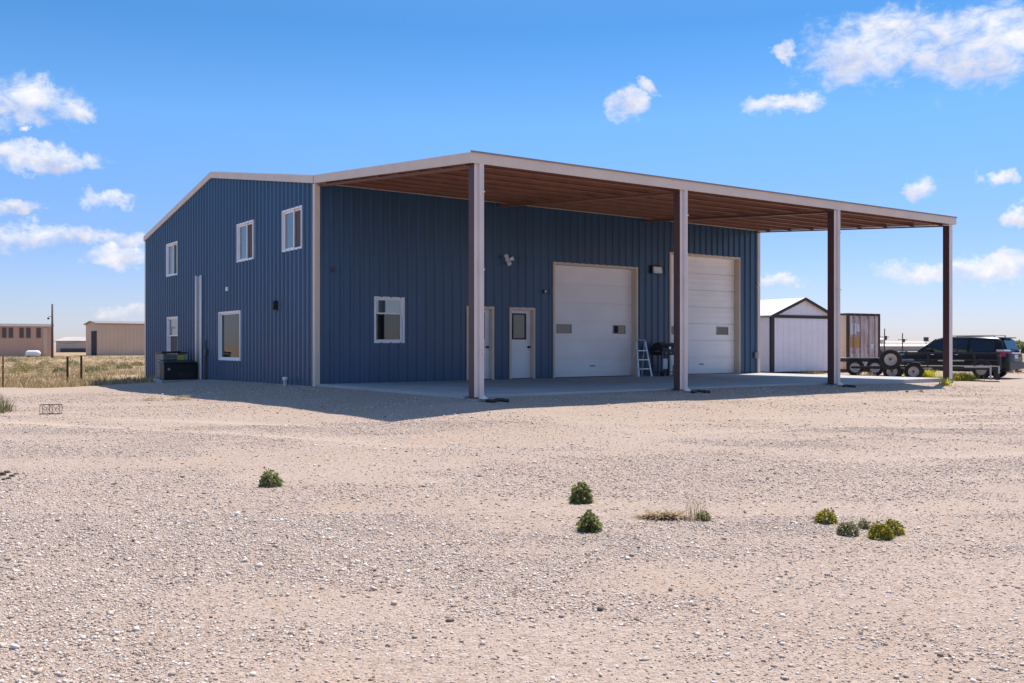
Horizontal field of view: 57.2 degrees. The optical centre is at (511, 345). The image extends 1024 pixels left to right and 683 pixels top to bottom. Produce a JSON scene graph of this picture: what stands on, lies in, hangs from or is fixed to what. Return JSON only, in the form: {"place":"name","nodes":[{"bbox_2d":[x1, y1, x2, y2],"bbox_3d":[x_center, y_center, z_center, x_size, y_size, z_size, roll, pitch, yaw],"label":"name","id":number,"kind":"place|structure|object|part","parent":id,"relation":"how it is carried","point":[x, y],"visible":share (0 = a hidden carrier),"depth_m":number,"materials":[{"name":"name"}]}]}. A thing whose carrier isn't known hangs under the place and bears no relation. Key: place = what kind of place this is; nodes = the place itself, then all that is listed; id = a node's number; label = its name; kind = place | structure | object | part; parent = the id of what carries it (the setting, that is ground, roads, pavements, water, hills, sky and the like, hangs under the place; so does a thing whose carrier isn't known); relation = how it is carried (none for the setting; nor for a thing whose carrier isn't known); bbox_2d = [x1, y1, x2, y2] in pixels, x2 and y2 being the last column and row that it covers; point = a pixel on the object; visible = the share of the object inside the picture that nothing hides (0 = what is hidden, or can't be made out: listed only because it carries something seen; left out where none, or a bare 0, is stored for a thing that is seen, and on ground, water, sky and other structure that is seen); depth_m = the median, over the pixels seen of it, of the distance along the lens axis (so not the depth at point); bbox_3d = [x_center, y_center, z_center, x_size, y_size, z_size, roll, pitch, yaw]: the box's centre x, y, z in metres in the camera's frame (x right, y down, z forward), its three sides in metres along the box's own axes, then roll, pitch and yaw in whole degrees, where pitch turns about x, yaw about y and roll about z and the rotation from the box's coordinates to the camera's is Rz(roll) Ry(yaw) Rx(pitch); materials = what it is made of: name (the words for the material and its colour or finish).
{"place":"outdoors","nodes":[
{"label":"outdoors","id":0,"kind":"place"},
{"bbox_2d":[0,346,1023,682],"bbox_3d":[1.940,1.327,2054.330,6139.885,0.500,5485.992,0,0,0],"label":"ground","id":1,"kind":"structure","parent":0,"point":[564,416],"depth_m":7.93,"materials":[{"name":"beige gravel"}]},
{"bbox_2d":[0,395,15,412],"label":"yucca","id":2,"kind":"object","parent":1,"relation":"on","point":[2,408],"visible":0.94,"depth_m":21.00,"materials":[{"name":"green plant"}]},
{"bbox_2d":[4,398,17,411],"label":"dead grass","id":3,"kind":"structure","parent":1,"relation":"on","point":[10,405],"depth_m":21.27,"materials":[{"name":"plant"}]},
{"bbox_2d":[5,357,18,361],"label":"field bush","id":4,"kind":"object","parent":1,"relation":"on","point":[14,360],"visible":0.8,"depth_m":84.79,"materials":[{"name":"grey plant"}]},
{"bbox_2d":[10,365,30,372],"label":"field bush","id":5,"kind":"object","parent":1,"relation":"on","point":[19,369],"visible":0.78,"depth_m":50.35,"materials":[{"name":"grey plant"}]},
{"bbox_2d":[12,360,29,366],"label":"field bush","id":6,"kind":"object","parent":1,"relation":"on","point":[22,363],"visible":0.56,"depth_m":64.72,"materials":[{"name":"grey plant"}]},
{"bbox_2d":[0,324,53,356],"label":"long building","id":7,"kind":"structure","parent":1,"relation":"on","point":[18,340],"depth_m":127.45,"materials":[{"name":"beige brick"}]},
{"bbox_2d":[2,327,6,337],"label":"window","id":8,"kind":"structure","parent":7,"relation":"in","point":[4,329],"depth_m":126.35,"materials":[{"name":"black glass"}]},
{"bbox_2d":[8,327,12,337],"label":"window","id":9,"kind":"structure","parent":7,"relation":"in","point":[10,329],"depth_m":126.69,"materials":[{"name":"black glass"}]},
{"bbox_2d":[19,327,23,337],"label":"window","id":10,"kind":"structure","parent":7,"relation":"in","point":[21,329],"depth_m":127.28,"materials":[{"name":"black glass"}]},
{"bbox_2d":[26,328,30,337],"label":"window","id":11,"kind":"structure","parent":7,"relation":"in","point":[28,330],"depth_m":127.65,"materials":[{"name":"black glass"}]},
{"bbox_2d":[36,328,40,337],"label":"window","id":12,"kind":"structure","parent":7,"relation":"in","point":[38,330],"depth_m":128.22,"materials":[{"name":"black glass"}]},
{"bbox_2d":[25,350,40,356],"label":"gas tank","id":13,"kind":"object","parent":1,"relation":"on","point":[32,353],"visible":0.9,"depth_m":117.69,"materials":[{"name":"grey metal"}]},
{"bbox_2d":[24,363,46,371],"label":"field bush","id":14,"kind":"object","parent":1,"relation":"on","point":[37,367],"visible":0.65,"depth_m":52.43,"materials":[{"name":"grey plant"}]},
{"bbox_2d":[0,356,81,387],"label":"wire fence","id":15,"kind":"object","parent":1,"relation":"on","point":[67,368],"visible":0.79,"depth_m":38.19,"materials":[{"name":"metal"}]},
{"bbox_2d":[39,360,54,365],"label":"field bush","id":16,"kind":"object","parent":1,"relation":"on","point":[45,362],"visible":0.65,"depth_m":68.00,"materials":[{"name":"grey plant"}]},
{"bbox_2d":[40,404,61,413],"bbox_3d":[-10.049,1.384,20.479,0.413,0.220,0.192,0,0,-8],"label":"wire cage","id":17,"kind":"object","parent":1,"relation":"on","point":[52,405],"visible":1,"depth_m":20.54,"materials":[{"name":"metal"}]},
{"bbox_2d":[53,367,65,372],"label":"field bush","id":18,"kind":"object","parent":1,"relation":"on","point":[59,368],"visible":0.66,"depth_m":50.42,"materials":[{"name":"grey plant"}]},
{"bbox_2d":[47,304,78,357],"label":"utility pole","id":19,"kind":"object","parent":1,"relation":"on","point":[52,347],"visible":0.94,"depth_m":111.90,"materials":[{"name":"black metal"}]},
{"bbox_2d":[55,337,85,351],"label":"pale building","id":20,"kind":"structure","parent":1,"relation":"on","point":[67,344],"depth_m":210.00,"materials":[{"name":"grey metal"}]},
{"bbox_2d":[60,348,85,351],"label":"door","id":21,"kind":"structure","parent":20,"relation":"in","point":[61,349],"depth_m":209.95,"materials":[{"name":"grey metal"}]},
{"bbox_2d":[63,360,78,365],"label":"field bush","id":22,"kind":"object","parent":1,"relation":"on","point":[72,362],"visible":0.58,"depth_m":67.93,"materials":[{"name":"grey plant"}]},
{"bbox_2d":[82,366,99,372],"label":"field bush","id":23,"kind":"object","parent":1,"relation":"on","point":[89,369],"visible":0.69,"depth_m":50.32,"materials":[{"name":"grey plant"}]},
{"bbox_2d":[92,364,107,370],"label":"field bush","id":24,"kind":"object","parent":1,"relation":"on","point":[101,366],"visible":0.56,"depth_m":54.43,"materials":[{"name":"grey plant"}]},
{"bbox_2d":[103,360,116,366],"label":"field bush","id":25,"kind":"object","parent":1,"relation":"on","point":[110,362],"visible":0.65,"depth_m":64.78,"materials":[{"name":"grey plant"}]},
{"bbox_2d":[83,321,144,355],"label":"metal barn","id":26,"kind":"structure","parent":1,"relation":"on","point":[116,338],"depth_m":142.16,"materials":[{"name":"beige metal"}]},
{"bbox_2d":[91,331,96,355],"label":"doorway","id":27,"kind":"structure","parent":26,"relation":"in","point":[93,333],"depth_m":141.65,"materials":[{"name":"grey metal"}]},
{"bbox_2d":[116,363,132,368],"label":"field bush","id":28,"kind":"object","parent":1,"relation":"on","point":[127,366],"visible":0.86,"depth_m":59.10,"materials":[{"name":"grey plant"}]},
{"bbox_2d":[130,361,144,365],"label":"field bush","id":29,"kind":"object","parent":1,"relation":"on","point":[139,363],"visible":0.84,"depth_m":67.99,"materials":[{"name":"grey plant"}]},
{"bbox_2d":[153,351,186,380],"bbox_3d":[-12.376,0.740,34.106,1.000,1.082,1.000,0,0,-36],"label":"air conditioner","id":30,"kind":"object","parent":1,"relation":"on","point":[170,355],"visible":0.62,"depth_m":33.85,"materials":[{"name":"metal"}]},
{"bbox_2d":[156,360,197,382],"bbox_3d":[-11.876,0.933,33.444,1.320,0.858,0.720,0,0,-36],"label":"equipment cabinet","id":31,"kind":"object","parent":1,"relation":"on","point":[177,370],"visible":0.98,"depth_m":33.21,"materials":[{"name":"metal"}]},
{"bbox_2d":[167,394,195,399],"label":"dead grass","id":32,"kind":"structure","parent":1,"relation":"on","point":[180,396],"depth_m":24.30,"materials":[{"name":"plant"}]},
{"bbox_2d":[258,468,284,487],"bbox_3d":[-2.590,1.433,10.113,0.288,0.248,0.257,0,0,0],"label":"weed","id":33,"kind":"object","parent":1,"relation":"on","point":[268,478],"visible":0.94,"depth_m":10.07,"materials":[{"name":"green plant"}]},
{"bbox_2d":[282,377,287,385],"bbox_3d":[-6.454,1.158,26.725,0.150,0.555,0.150,0,0,0],"label":"cleanout pipe","id":34,"kind":"object","parent":1,"relation":"on","point":[284,379],"visible":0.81,"depth_m":26.68,"materials":[{"name":"white paint"}]},
{"bbox_2d":[0,403,980,521],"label":"dark stones","id":35,"kind":"object","parent":1,"relation":"on","point":[9,477],"visible":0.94,"depth_m":11.08,"materials":[{"name":"grey stone"}]},
{"bbox_2d":[485,398,508,402],"bbox_3d":[-0.313,1.133,19.453,0.553,0.098,0.197,0,0,-31],"label":"drain hose","id":36,"kind":"object","parent":1,"relation":"on","point":[496,400],"visible":1,"depth_m":19.41,"materials":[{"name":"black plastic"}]},
{"bbox_2d":[0,355,1023,387],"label":"dry grass","id":37,"kind":"structure","parent":1,"relation":"on","point":[23,380],"depth_m":43.46,"materials":[{"name":"beige plant"}]},
{"bbox_2d":[144,150,956,401],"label":"metal building","id":38,"kind":"structure","parent":1,"relation":"on","point":[476,269],"depth_m":28.92,"materials":[{"name":"metal"}]},
{"bbox_2d":[166,241,176,276],"bbox_3d":[-13.163,-3.367,36.606,0.205,1.290,1.500,0,0,-36],"label":"window","id":39,"kind":"structure","parent":38,"relation":"in","point":[171,248],"depth_m":36.82,"materials":[{"name":"white paint"}]},
{"bbox_2d":[167,316,177,350],"bbox_3d":[-13.093,-0.407,36.508,0.205,1.450,1.500,0,0,-36],"label":"window","id":40,"kind":"structure","parent":38,"relation":"in","point":[172,322],"depth_m":36.73,"materials":[{"name":"white paint"}]},
{"bbox_2d":[218,310,240,360],"bbox_3d":[-9.313,-0.332,31.239,0.205,1.640,2.110,0,0,-36],"label":"window","id":41,"kind":"structure","parent":38,"relation":"in","point":[229,322],"depth_m":31.37,"materials":[{"name":"white paint"}]},
{"bbox_2d":[237,220,253,262],"bbox_3d":[-8.448,-3.332,30.032,0.205,1.240,1.480,0,0,-36],"label":"window","id":42,"kind":"structure","parent":38,"relation":"in","point":[245,230],"depth_m":30.13,"materials":[{"name":"white paint"}]},
{"bbox_2d":[281,205,302,251],"bbox_3d":[-6.233,-3.337,26.944,0.205,1.210,1.460,0,0,-36],"label":"window","id":43,"kind":"structure","parent":38,"relation":"in","point":[291,219],"depth_m":27.01,"materials":[{"name":"white paint"}]},
{"bbox_2d":[374,296,404,342],"bbox_3d":[-3.561,-0.742,26.962,0.980,1.320,0.205,0,0,-36],"label":"window","id":44,"kind":"structure","parent":38,"relation":"in","point":[389,313],"depth_m":26.99,"materials":[{"name":"white paint"}]},
{"bbox_2d":[466,306,493,379],"bbox_3d":[-1.040,-0.084,28.824,1.010,2.256,0.295,0,0,-36],"label":"door","id":45,"kind":"structure","parent":38,"relation":"in","point":[488,311],"depth_m":28.99,"materials":[{"name":"white paint"}]},
{"bbox_2d":[509,307,534,378],"bbox_3d":[0.257,-0.084,29.757,1.020,2.256,0.295,0,0,-36],"label":"door","id":46,"kind":"structure","parent":38,"relation":"in","point":[521,320],"depth_m":29.84,"materials":[{"name":"white paint"}]},
{"bbox_2d":[552,262,637,377],"bbox_3d":[2.749,-0.842,31.575,3.730,3.760,0.345,0,0,-36],"label":"overhead door","id":47,"kind":"structure","parent":38,"relation":"in","point":[595,307],"depth_m":31.69,"materials":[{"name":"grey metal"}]},
{"bbox_2d":[669,252,740,374],"bbox_3d":[7.044,-1.154,34.655,3.760,4.385,0.345,0,0,-36],"label":"overhead door","id":48,"kind":"structure","parent":38,"relation":"in","point":[714,284],"depth_m":35.05,"materials":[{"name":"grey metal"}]},
{"bbox_2d":[566,481,594,503],"bbox_3d":[0.671,1.430,9.078,0.255,0.239,0.243,0,0,-19],"label":"weed","id":49,"kind":"object","parent":1,"relation":"on","point":[581,490],"visible":0.97,"depth_m":9.04,"materials":[{"name":"green plant"}]},
{"bbox_2d":[575,509,603,532],"bbox_3d":[0.635,1.458,7.736,0.244,0.227,0.240,0,0,0],"label":"weed","id":50,"kind":"object","parent":1,"relation":"on","point":[587,522],"visible":0.96,"depth_m":7.70,"materials":[{"name":"green plant"}]},
{"bbox_2d":[317,373,941,398],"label":"concrete slab","id":51,"kind":"structure","parent":1,"relation":"on","point":[517,387],"depth_m":25.92,"materials":[{"name":"grey concrete"}]},
{"bbox_2d":[629,339,652,376],"bbox_3d":[4.394,0.412,32.116,0.550,1.263,0.687,0,0,-22],"label":"step ladder","id":52,"kind":"object","parent":51,"relation":"on","point":[643,350],"visible":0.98,"depth_m":32.00,"materials":[{"name":"metal"}]},
{"bbox_2d":[648,342,673,375],"bbox_3d":[5.287,0.461,32.438,1.320,1.155,0.600,0,0,-36],"label":"barbecue grill","id":53,"kind":"object","parent":51,"relation":"on","point":[662,348],"visible":0.69,"depth_m":32.22,"materials":[{"name":"black metal"}]},
{"bbox_2d":[683,495,706,520],"bbox_3d":[1.607,1.415,8.238,0.312,0.256,0.233,0,0,-39],"label":"grass tuft","id":54,"kind":"object","parent":1,"relation":"on","point":[691,515],"visible":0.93,"depth_m":8.24,"materials":[{"name":"beige plant"}]},
{"bbox_2d":[691,390,709,392],"bbox_3d":[4.564,1.116,22.944,0.570,0.096,0.211,0,0,-27],"label":"drain hose","id":55,"kind":"object","parent":1,"relation":"on","point":[701,391],"visible":1,"depth_m":22.97,"materials":[{"name":"black plastic"}]},
{"bbox_2d":[696,510,711,520],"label":"weed","id":56,"kind":"object","parent":1,"relation":"on","point":[706,514],"visible":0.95,"depth_m":8.24,"materials":[{"name":"green plant"}]},
{"bbox_2d":[760,297,827,373],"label":"storage shed","id":57,"kind":"structure","parent":1,"relation":"on","point":[793,335],"depth_m":46.43,"materials":[{"name":"white metal"}]},
{"bbox_2d":[813,507,838,524],"bbox_3d":[2.717,1.480,8.134,0.206,0.171,0.185,0,0,31],"label":"weed","id":58,"kind":"object","parent":1,"relation":"on","point":[823,515],"visible":0.99,"depth_m":8.11,"materials":[{"name":"green plant"}]},
{"bbox_2d":[783,313,879,371],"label":"shipping container","id":59,"kind":"object","parent":1,"relation":"on","point":[859,334],"visible":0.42,"depth_m":49.05,"materials":[{"name":"metal"}]},
{"bbox_2d":[850,314,863,363],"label":"door","id":60,"kind":"structure","parent":59,"relation":"in","point":[857,351],"depth_m":49.00,"materials":[{"name":"paint"}]},
{"bbox_2d":[864,315,877,365],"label":"door","id":61,"kind":"structure","parent":59,"relation":"in","point":[871,322],"depth_m":49.43,"materials":[{"name":"paint"}]},
{"bbox_2d":[836,521,859,536],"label":"weed","id":62,"kind":"object","parent":1,"relation":"on","point":[844,528],"visible":0.98,"depth_m":7.63,"materials":[{"name":"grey plant"}]},
{"bbox_2d":[842,384,855,387],"bbox_3d":[9.477,1.133,26.467,0.490,0.095,0.197,0,0,-22],"label":"drain hose","id":63,"kind":"object","parent":1,"relation":"on","point":[845,385],"visible":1,"depth_m":26.45,"materials":[{"name":"black plastic"}]},
{"bbox_2d":[857,519,871,529],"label":"weed","id":64,"kind":"object","parent":1,"relation":"on","point":[865,524],"visible":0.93,"depth_m":7.89,"materials":[{"name":"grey plant"}]},
{"bbox_2d":[840,351,907,375],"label":"flatbed trailer","id":65,"kind":"object","parent":1,"relation":"on","point":[859,361],"visible":0.67,"depth_m":42.43,"materials":[{"name":"metal"}]},
{"bbox_2d":[865,521,895,539],"bbox_3d":[2.962,1.493,7.547,0.243,0.175,0.213,0,0,0],"label":"weed","id":66,"kind":"object","parent":1,"relation":"on","point":[884,529],"visible":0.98,"depth_m":7.51,"materials":[{"name":"green plant"}]},
{"bbox_2d":[880,338,883,349],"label":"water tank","id":67,"kind":"object","parent":1,"relation":"on","point":[881,340],"visible":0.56,"depth_m":234.44,"materials":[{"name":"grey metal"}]},
{"bbox_2d":[884,329,886,350],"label":"utility pole","id":68,"kind":"object","parent":1,"relation":"on","point":[885,337],"visible":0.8,"depth_m":229.88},
{"bbox_2d":[882,518,905,535],"bbox_3d":[3.120,1.489,7.702,0.218,0.171,0.190,0,0,0],"label":"weed","id":69,"kind":"object","parent":1,"relation":"on","point":[895,524],"visible":0.63,"depth_m":7.67,"materials":[{"name":"green plant"}]},
{"bbox_2d":[898,333,906,350],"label":"utility pole","id":70,"kind":"object","parent":1,"relation":"on","point":[902,339],"visible":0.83,"depth_m":229.88,"materials":[{"name":"wood"}]},
{"bbox_2d":[880,344,926,350],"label":"building","id":71,"kind":"structure","parent":1,"relation":"on","point":[909,347],"depth_m":240.39,"materials":[{"name":"white metal"}]},
{"bbox_2d":[880,341,927,343],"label":"roof","id":72,"kind":"structure","parent":71,"relation":"attached to","point":[905,342],"depth_m":300.82,"materials":[{"name":"metal"}]},
{"bbox_2d":[903,369,942,377],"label":"yellow weed","id":73,"kind":"object","parent":1,"relation":"on","point":[928,373],"visible":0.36,"depth_m":37.90,"materials":[{"name":"yellow plant"}]},
{"bbox_2d":[851,349,1000,379],"bbox_3d":[16.134,0.725,36.865,5.375,1.200,2.521,0,0,25],"label":"utility trailer","id":74,"kind":"object","parent":1,"relation":"on","point":[891,361],"visible":0.96,"depth_m":36.13,"materials":[{"name":"black metal"}]},
{"bbox_2d":[939,376,955,385],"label":"yellow weed","id":75,"kind":"object","parent":1,"relation":"on","point":[947,382],"visible":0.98,"depth_m":28.69,"materials":[{"name":"yellow plant"}]},
{"bbox_2d":[901,335,1023,378],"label":"suv","id":76,"kind":"object","parent":1,"relation":"on","point":[1007,348],"visible":0.48,"depth_m":39.24,"materials":[{"name":"black paint"}]},
{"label":"side window","id":77,"kind":"part","parent":76,"relation":"part of","materials":[{"name":"black glass"}]},
{"bbox_3d":[18.839,-0.001,39.823,0.185,0.530,0.900,0,0,-44],"label":"side window","id":78,"kind":"part","parent":76,"relation":"part of","materials":[{"name":"black glass"}]},
{"bbox_3d":[19.572,-0.011,39.058,0.177,0.510,0.980,0,0,-44],"label":"side window","id":79,"kind":"part","parent":76,"relation":"part of","materials":[{"name":"black glass"}]},
{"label":"rear window","id":80,"kind":"part","parent":76,"relation":"part of","materials":[{"name":"blue glass"}]},
{"bbox_2d":[940,371,984,380],"bbox_3d":[17.123,1.146,35.691,1.880,0.380,1.067,0,0,9],"label":"yellow weed","id":81,"kind":"object","parent":1,"relation":"on","point":[961,376],"visible":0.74,"depth_m":35.54,"materials":[{"name":"plant"}]},
{"bbox_2d":[1015,339,1023,353],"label":"tree","id":82,"kind":"object","parent":1,"relation":"on","point":[1019,344],"visible":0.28,"depth_m":168.22,"materials":[{"name":"green plant"}]},
{"bbox_2d":[0,0,1023,345],"label":"sky","id":83,"kind":"structure","parent":0,"point":[112,112],"materials":[{"name":"blue"}]},
{"bbox_2d":[631,508,698,520],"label":"dead grass","id":84,"kind":"structure","parent":0,"point":[664,515],"depth_m":8.30,"materials":[{"name":"plant"}]},
{"bbox_2d":[786,370,827,373],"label":"dead grass","id":85,"kind":"structure","parent":0,"point":[814,372],"depth_m":45.59,"materials":[{"name":"plant"}]},
{"bbox_2d":[857,371,879,375],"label":"dead grass","id":86,"kind":"structure","parent":0,"point":[868,374],"depth_m":40.62,"materials":[{"name":"plant"}]}
]}

